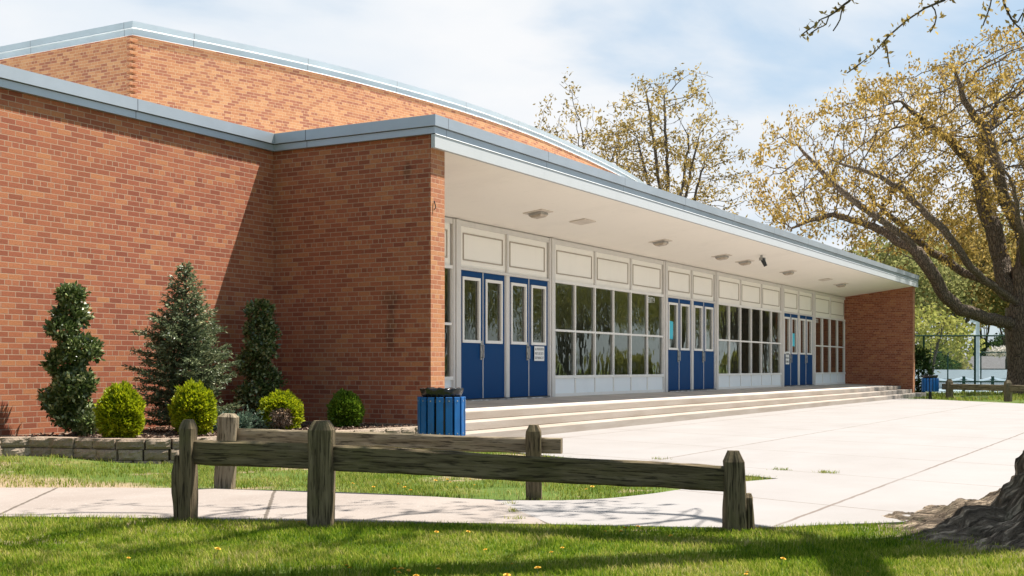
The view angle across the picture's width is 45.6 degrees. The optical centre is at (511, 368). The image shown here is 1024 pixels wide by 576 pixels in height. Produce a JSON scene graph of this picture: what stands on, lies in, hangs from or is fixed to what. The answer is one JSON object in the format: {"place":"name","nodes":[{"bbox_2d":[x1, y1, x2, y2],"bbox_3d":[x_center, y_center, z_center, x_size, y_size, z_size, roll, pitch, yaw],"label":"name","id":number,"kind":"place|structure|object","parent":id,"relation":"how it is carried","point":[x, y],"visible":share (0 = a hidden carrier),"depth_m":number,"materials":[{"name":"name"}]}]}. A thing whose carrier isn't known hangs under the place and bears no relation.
{"place":"outdoors","nodes":[
{"label":"outdoors","id":0,"kind":"place"},
{"bbox_2d":[0,487,547,525],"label":"sidewalk","id":1,"kind":"structure","parent":0,"point":[233,504],"depth_m":9.34,"materials":[{"name":"concrete"}]},
{"bbox_2d":[0,449,771,499],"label":"back grass","id":2,"kind":"structure","parent":0,"point":[379,478],"depth_m":11.33,"materials":[{"name":"green plant"}]},
{"bbox_2d":[0,512,1023,575],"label":"grass","id":3,"kind":"structure","parent":0,"point":[760,560],"depth_m":7.04,"materials":[{"name":"green plant"}]},
{"bbox_2d":[0,393,1023,575],"bbox_3d":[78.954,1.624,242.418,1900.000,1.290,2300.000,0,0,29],"label":"lawn ground","id":4,"kind":"structure","parent":0,"point":[489,489],"depth_m":10.31,"materials":[{"name":"green plant"}]},
{"bbox_2d":[0,426,453,463],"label":"retaining wall","id":5,"kind":"structure","parent":4,"relation":"on","point":[135,450],"depth_m":13.38,"materials":[{"name":"grey stone"}]},
{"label":"mulch bed","id":6,"kind":"structure","parent":5,"relation":"in","visible":0},
{"bbox_2d":[36,280,105,436],"bbox_3d":[-5.171,-0.082,14.334,0.837,1.920,0.785,0,0,29],"label":"topiary tree","id":7,"kind":"object","parent":6,"relation":"on","point":[63,400],"visible":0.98,"depth_m":14.18,"materials":[{"name":"green plant"}]},
{"bbox_2d":[92,379,145,437],"bbox_3d":[-4.420,0.499,13.757,0.615,0.764,0.602,0,0,29],"label":"round shrub","id":8,"kind":"object","parent":6,"relation":"on","point":[119,409],"visible":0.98,"depth_m":13.60,"materials":[{"name":"green plant"}]},
{"bbox_2d":[121,261,243,428],"bbox_3d":[-4.124,-0.254,15.394,1.434,2.232,1.399,0,0,-40],"label":"blue spruce","id":9,"kind":"object","parent":6,"relation":"on","point":[170,344],"visible":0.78,"depth_m":15.25,"materials":[{"name":"green plant"}]},
{"bbox_2d":[167,377,217,435],"bbox_3d":[-3.817,0.493,14.601,0.632,0.785,0.618,0,0,29],"label":"round shrub","id":10,"kind":"object","parent":6,"relation":"on","point":[192,399],"visible":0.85,"depth_m":14.45,"materials":[{"name":"green plant"}]},
{"bbox_2d":[1,421,416,437],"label":"mulch chips","id":11,"kind":"object","parent":6,"relation":"on","point":[161,433],"visible":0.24,"depth_m":15.17,"materials":[{"name":"brown wood"}]},
{"bbox_2d":[211,405,275,431],"bbox_3d":[-3.569,0.685,15.614,0.947,0.472,0.961,0,0,29],"label":"spreading juniper","id":12,"kind":"object","parent":6,"relation":"on","point":[247,420],"visible":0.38,"depth_m":15.59,"materials":[{"name":"green plant"}]},
{"bbox_2d":[231,297,287,419],"bbox_3d":[-3.562,-0.071,17.186,0.780,1.875,0.850,0,0,29],"label":"topiary tree","id":13,"kind":"object","parent":6,"relation":"on","point":[259,350],"visible":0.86,"depth_m":17.09,"materials":[{"name":"green plant"}]},
{"bbox_2d":[256,389,304,429],"bbox_3d":[-3.021,0.561,15.907,0.658,0.615,0.681,0,0,29],"label":"round shrub","id":14,"kind":"object","parent":6,"relation":"on","point":[284,409],"visible":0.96,"depth_m":15.72,"materials":[{"name":"green plant"}]},
{"bbox_2d":[326,388,365,427],"bbox_3d":[-2.264,0.561,16.592,0.542,0.605,0.553,0,0,29],"label":"round shrub","id":15,"kind":"object","parent":6,"relation":"on","point":[345,407],"visible":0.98,"depth_m":16.45,"materials":[{"name":"green plant"}]},
{"bbox_2d":[214,413,562,499],"bbox_3d":[-1.126,0.780,10.326,3.198,0.762,0.223,0,0,18],"label":"rail fence","id":16,"kind":"object","parent":4,"relation":"on","point":[533,442],"visible":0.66,"depth_m":10.27,"materials":[{"name":"brown wood"}]},
{"bbox_2d":[417,387,465,435],"bbox_3d":[-0.845,0.666,14.600,0.581,0.881,0.581,0,0,29],"label":"litter bin","id":17,"kind":"object","parent":4,"relation":"on","point":[441,411],"visible":0.91,"depth_m":14.37,"materials":[{"name":"metal"}]},
{"bbox_2d":[0,21,918,447],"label":"school building","id":18,"kind":"structure","parent":4,"relation":"on","point":[388,247],"depth_m":18.74,"materials":[{"name":"brick"}]},
{"bbox_2d":[445,264,452,387],"bbox_3d":[-2.176,-0.633,20.440,0.130,2.500,4.304,0,0,29],"label":"window","id":19,"kind":"structure","parent":18,"relation":"in","point":[448,380],"depth_m":22.27,"materials":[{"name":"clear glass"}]},
{"bbox_2d":[461,270,483,398],"bbox_3d":[-0.748,-0.625,22.884,0.123,2.395,0.837,0,0,29],"label":"door","id":20,"kind":"structure","parent":18,"relation":"in","point":[472,351],"depth_m":22.93,"materials":[{"name":"blue paint"}]},
{"bbox_2d":[483,273,504,397],"bbox_3d":[-0.359,-0.625,23.634,0.067,2.395,0.837,0,0,29],"label":"door","id":21,"kind":"structure","parent":18,"relation":"in","point":[494,351],"depth_m":23.64,"materials":[{"name":"blue paint"}]},
{"bbox_2d":[510,277,529,396],"bbox_3d":[0.150,-0.625,24.480,0.123,2.395,0.837,0,0,29],"label":"door","id":22,"kind":"structure","parent":18,"relation":"in","point":[519,351],"depth_m":24.55,"materials":[{"name":"blue paint"}]},
{"bbox_2d":[523,209,552,218],"bbox_3d":[0.491,-2.861,22.692,0.414,0.101,0.444,-8,-4,29],"label":"ceiling light","id":23,"kind":"object","parent":18,"relation":"attached to","point":[539,213],"visible":1,"depth_m":22.59,"materials":[{"name":"metal"}]},
{"bbox_2d":[529,279,547,395],"bbox_3d":[0.539,-0.625,25.231,0.067,2.395,0.837,0,0,29],"label":"door","id":24,"kind":"structure","parent":18,"relation":"in","point":[538,370],"depth_m":25.27,"materials":[{"name":"blue paint"}]},
{"bbox_2d":[534,346,543,360],"bbox_3d":[0.566,-0.303,25.199,0.005,0.300,0.430,0,0,29],"label":"paper notice","id":25,"kind":"object","parent":18,"relation":"attached to","point":[538,353],"visible":1,"depth_m":25.16,"materials":[{"name":"grey paper"}]},
{"bbox_2d":[569,218,595,224],"bbox_3d":[1.405,-2.908,24.163,0.340,0.021,0.520,-8,-4,29],"label":"cover plate","id":26,"kind":"object","parent":18,"relation":"on","point":[582,221],"visible":1,"depth_m":24.11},
{"bbox_2d":[555,280,663,396],"bbox_3d":[2.343,-0.633,28.477,0.130,2.500,6.084,0,0,29],"label":"window","id":27,"kind":"structure","parent":18,"relation":"in","point":[593,384],"depth_m":28.43,"materials":[{"name":"white metal"}]},
{"bbox_2d":[648,239,672,246],"bbox_3d":[3.408,-2.861,27.878,0.414,0.101,0.444,-8,-4,29],"label":"ceiling light","id":28,"kind":"object","parent":18,"relation":"attached to","point":[661,242],"visible":1,"depth_m":27.77,"materials":[{"name":"metal"}]},
{"bbox_2d":[670,321,672,338],"bbox_3d":[4.136,-0.993,31.621,0.003,0.460,0.240,0,-3,29],"label":"taped paper","id":29,"kind":"object","parent":18,"relation":"attached to","point":[671,329],"visible":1,"depth_m":31.64,"materials":[{"name":"teal paper"}]},
{"bbox_2d":[668,298,680,389],"bbox_3d":[4.207,-0.625,31.696,0.123,2.395,0.837,0,0,29],"label":"door","id":30,"kind":"structure","parent":18,"relation":"in","point":[673,353],"depth_m":31.80,"materials":[{"name":"blue paint"}]},
{"bbox_2d":[466,384,888,410],"bbox_3d":[5.665,0.729,32.414,2.000,0.257,32.820,0,0,29],"label":"porch","id":31,"kind":"object","parent":18,"relation":"attached to","point":[528,402],"visible":0.4,"depth_m":26.89,"materials":[{"name":"concrete"}]},
{"bbox_2d":[679,299,690,389],"bbox_3d":[4.597,-0.625,32.446,0.067,2.395,0.837,0,0,29],"label":"door","id":32,"kind":"structure","parent":18,"relation":"in","point":[685,363],"depth_m":32.48,"materials":[{"name":"blue paint"}]},
{"bbox_2d":[694,301,704,388],"bbox_3d":[5.107,-0.625,33.297,0.123,2.395,0.837,0,0,29],"label":"door","id":33,"kind":"structure","parent":18,"relation":"in","point":[699,354],"depth_m":33.46,"materials":[{"name":"blue paint"}]},
{"bbox_2d":[704,303,713,388],"bbox_3d":[5.497,-0.625,34.047,0.067,2.395,0.837,0,0,29],"label":"door","id":34,"kind":"structure","parent":18,"relation":"in","point":[709,353],"depth_m":34.08,"materials":[{"name":"blue paint"}]},
{"bbox_2d":[711,254,731,259],"bbox_3d":[5.432,-2.861,31.478,0.414,0.101,0.444,-8,-4,29],"label":"ceiling light","id":35,"kind":"object","parent":18,"relation":"attached to","point":[722,257],"visible":1,"depth_m":31.37,"materials":[{"name":"metal"}]},
{"bbox_2d":[735,259,754,265],"bbox_3d":[6.334,-2.861,33.082,0.414,0.101,0.444,-8,-4,29],"label":"ceiling light","id":36,"kind":"object","parent":18,"relation":"attached to","point":[745,262],"visible":1,"depth_m":32.97,"materials":[{"name":"metal"}]},
{"bbox_2d":[719,302,781,388],"bbox_3d":[7.304,-0.633,37.298,0.130,2.500,6.084,0,0,29],"label":"window","id":37,"kind":"structure","parent":18,"relation":"in","point":[728,380],"depth_m":37.28,"materials":[{"name":"white metal"}]},
{"bbox_2d":[759,255,766,266],"bbox_3d":[6.651,-2.845,32.215,0.183,0.318,0.174,0,0,-42],"label":"security camera","id":38,"kind":"object","parent":18,"relation":"attached to","point":[762,259],"visible":1,"depth_m":32.18,"materials":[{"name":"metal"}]},
{"bbox_2d":[779,270,795,275],"bbox_3d":[8.314,-2.861,36.603,0.414,0.101,0.444,-8,-4,29],"label":"ceiling light","id":39,"kind":"object","parent":18,"relation":"attached to","point":[789,272],"visible":1,"depth_m":36.50,"materials":[{"name":"metal"}]},
{"bbox_2d":[786,352,788,363],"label":"paper notice","id":40,"kind":"object","parent":18,"relation":"attached to","point":[787,357],"visible":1,"depth_m":40.49,"materials":[{"name":"grey paper"}]},
{"bbox_2d":[784,313,791,385],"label":"door","id":41,"kind":"structure","parent":18,"relation":"in","point":[787,367],"depth_m":40.68,"materials":[{"name":"blue paint"}]},
{"bbox_2d":[792,333,794,345],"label":"taped paper","id":42,"kind":"object","parent":18,"relation":"attached to","point":[793,339],"visible":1,"depth_m":41.21,"materials":[{"name":"teal paper"}]},
{"bbox_2d":[791,314,797,384],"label":"door","id":43,"kind":"structure","parent":18,"relation":"in","point":[794,365],"depth_m":41.39,"materials":[{"name":"blue paint"}]},
{"bbox_2d":[800,315,806,384],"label":"door","id":44,"kind":"structure","parent":18,"relation":"in","point":[803,362],"depth_m":42.24,"materials":[{"name":"blue paint"}]},
{"bbox_2d":[806,316,812,384],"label":"door","id":45,"kind":"structure","parent":18,"relation":"in","point":[809,356],"depth_m":42.89,"materials":[{"name":"blue paint"}]},
{"bbox_2d":[816,316,845,384],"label":"window","id":46,"kind":"structure","parent":18,"relation":"in","point":[830,332],"depth_m":45.31,"materials":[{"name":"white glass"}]},
{"bbox_2d":[834,283,848,286],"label":"ceiling light","id":47,"kind":"object","parent":18,"relation":"attached to","point":[841,285],"visible":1,"depth_m":41.91,"materials":[{"name":"metal"}]},
{"bbox_2d":[171,419,754,531],"bbox_3d":[-0.393,0.754,8.158,3.985,0.805,0.333,0,0,7],"label":"rail fence","id":48,"kind":"object","parent":4,"relation":"on","point":[321,456],"visible":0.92,"depth_m":8.11,"materials":[{"name":"brown wood"}]},
{"bbox_2d":[533,67,644,181],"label":"budding tree","id":49,"kind":"object","parent":4,"relation":"on","point":[587,135],"visible":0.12,"depth_m":61.28,"materials":[{"name":"yellow plant"}]},
{"bbox_2d":[387,386,925,436],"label":"entrance steps","id":50,"kind":"structure","parent":4,"relation":"on","point":[517,422],"depth_m":23.89,"materials":[{"name":"concrete"}]},
{"bbox_2d":[592,61,763,217],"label":"budding tree","id":51,"kind":"object","parent":4,"relation":"on","point":[663,144],"visible":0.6,"depth_m":57.26,"materials":[{"name":"yellow plant"}]},
{"bbox_2d":[738,25,1023,394],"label":"oak tree","id":52,"kind":"object","parent":4,"relation":"on","point":[1007,285],"visible":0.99,"depth_m":48.85,"materials":[{"name":"yellow plant"}]},
{"bbox_2d":[799,0,1023,557],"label":"shade tree","id":53,"kind":"object","parent":4,"relation":"on","point":[994,517],"visible":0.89,"depth_m":7.92,"materials":[{"name":"brown plant"}]},
{"bbox_2d":[844,217,991,326],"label":"budding tree","id":54,"kind":"object","parent":4,"relation":"on","point":[944,271],"visible":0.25,"depth_m":160.88,"materials":[{"name":"green plant"}]},
{"bbox_2d":[915,344,935,392],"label":"dark bush","id":55,"kind":"object","parent":4,"relation":"on","point":[919,354],"visible":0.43,"depth_m":49.29,"materials":[{"name":"green plant"}]},
{"bbox_2d":[921,375,938,398],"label":"litter bin","id":56,"kind":"object","parent":4,"relation":"on","point":[929,383],"visible":0.99,"depth_m":41.98,"materials":[{"name":"metal"}]},
{"bbox_2d":[915,341,962,369],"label":"background bush","id":57,"kind":"object","parent":4,"relation":"on","point":[942,359],"visible":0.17,"depth_m":137.78,"materials":[{"name":"green plant"}]},
{"bbox_2d":[922,344,973,369],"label":"background bush","id":58,"kind":"object","parent":4,"relation":"on","point":[965,365],"visible":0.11,"depth_m":148.35,"materials":[{"name":"green plant"}]},
{"bbox_2d":[888,193,1015,348],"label":"budding tree","id":59,"kind":"object","parent":4,"relation":"on","point":[982,268],"visible":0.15,"depth_m":170.66,"materials":[{"name":"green plant"}]},
{"bbox_2d":[915,297,991,372],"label":"budding tree","id":60,"kind":"object","parent":4,"relation":"on","point":[922,328],"visible":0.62,"depth_m":118.98,"materials":[{"name":"green plant"}]},
{"bbox_2d":[915,264,994,344],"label":"budding tree","id":61,"kind":"object","parent":4,"relation":"on","point":[949,316],"depth_m":214.05,"materials":[{"name":"green plant"}]},
{"bbox_2d":[915,335,1004,391],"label":"chain link fence","id":62,"kind":"object","parent":4,"relation":"on","point":[974,336],"visible":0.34,"depth_m":85.95,"materials":[{"name":"metal"}]},
{"bbox_2d":[920,228,1004,354],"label":"budding tree","id":63,"kind":"object","parent":4,"relation":"on","point":[987,331],"visible":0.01,"depth_m":224.80,"materials":[{"name":"green plant"}]},
{"bbox_2d":[914,390,1023,403],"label":"grass","id":64,"kind":"structure","parent":4,"relation":"on","point":[1015,396],"depth_m":43.90,"materials":[{"name":"green plant"}]},
{"bbox_2d":[941,356,1005,369],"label":"house","id":65,"kind":"structure","parent":4,"relation":"on","point":[992,363],"depth_m":189.46,"materials":[{"name":"beige"}]},
{"bbox_2d":[965,337,999,355],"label":"background bush","id":66,"kind":"object","parent":4,"relation":"on","point":[987,343],"visible":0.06,"depth_m":207.82,"materials":[{"name":"green plant"}]},
{"bbox_2d":[942,379,1023,401],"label":"rail fence","id":67,"kind":"object","parent":4,"relation":"on","point":[1007,387],"visible":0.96,"depth_m":40.17,"materials":[{"name":"brown wood"}]},
{"bbox_2d":[950,207,1021,369],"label":"budding tree","id":68,"kind":"object","parent":4,"relation":"on","point":[995,304],"visible":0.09,"depth_m":175.07,"materials":[{"name":"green plant"}]},
{"bbox_2d":[987,328,1004,355],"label":"background bush","id":69,"kind":"object","parent":4,"relation":"on","point":[999,340],"visible":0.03,"depth_m":200.02,"materials":[{"name":"green plant"}]},
{"bbox_2d":[986,345,1005,357],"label":"blossom tree","id":70,"kind":"object","parent":4,"relation":"on","point":[1001,348],"visible":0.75,"depth_m":149.30,"materials":[{"name":"white plant"}]},
{"bbox_2d":[987,262,1011,315],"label":"budding tree","id":71,"kind":"object","parent":4,"relation":"on","point":[999,304],"visible":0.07,"depth_m":173.37,"materials":[{"name":"green plant"}]},
{"bbox_2d":[0,0,1023,365],"label":"sky","id":72,"kind":"structure","parent":0,"point":[504,57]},
{"bbox_2d":[496,398,1023,529],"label":"plaza","id":73,"kind":"structure","parent":0,"point":[884,457],"depth_m":14.37,"materials":[{"name":"concrete"}]},
{"bbox_2d":[501,457,837,518],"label":"joint weeds","id":74,"kind":"object","parent":73,"relation":"on","point":[822,471],"visible":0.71,"depth_m":10.85,"materials":[{"name":"green plant"}]},
{"bbox_2d":[915,389,1002,392],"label":"tennis court","id":75,"kind":"object","parent":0,"point":[940,390],"depth_m":117.27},
{"bbox_2d":[939,376,963,390],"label":"tennis net","id":76,"kind":"object","parent":75,"relation":"on","point":[962,377],"visible":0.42,"depth_m":103.97,"materials":[{"name":"white fabric"}]},
{"bbox_2d":[915,370,1006,388],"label":"court wall","id":77,"kind":"structure","parent":75,"relation":"on","point":[955,374],"depth_m":134.00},
{"bbox_2d":[932,352,1005,383],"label":"chain link fence","id":78,"kind":"object","parent":75,"relation":"on","point":[980,363],"visible":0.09,"depth_m":127.96,"materials":[{"name":"metal"}]},
{"bbox_2d":[971,320,980,391],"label":"light pole","id":79,"kind":"object","parent":75,"relation":"on","point":[977,352],"visible":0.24,"depth_m":95.88,"materials":[{"name":"grey metal"}]},
{"bbox_2d":[964,376,992,391],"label":"tennis net","id":80,"kind":"object","parent":75,"relation":"on","point":[991,378],"visible":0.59,"depth_m":103.97,"materials":[{"name":"white fabric"}]},
{"bbox_2d":[993,376,1005,391],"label":"tennis net","id":81,"kind":"object","parent":75,"relation":"on","point":[997,379],"visible":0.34,"depth_m":103.97,"materials":[{"name":"white fabric"}]}
]}

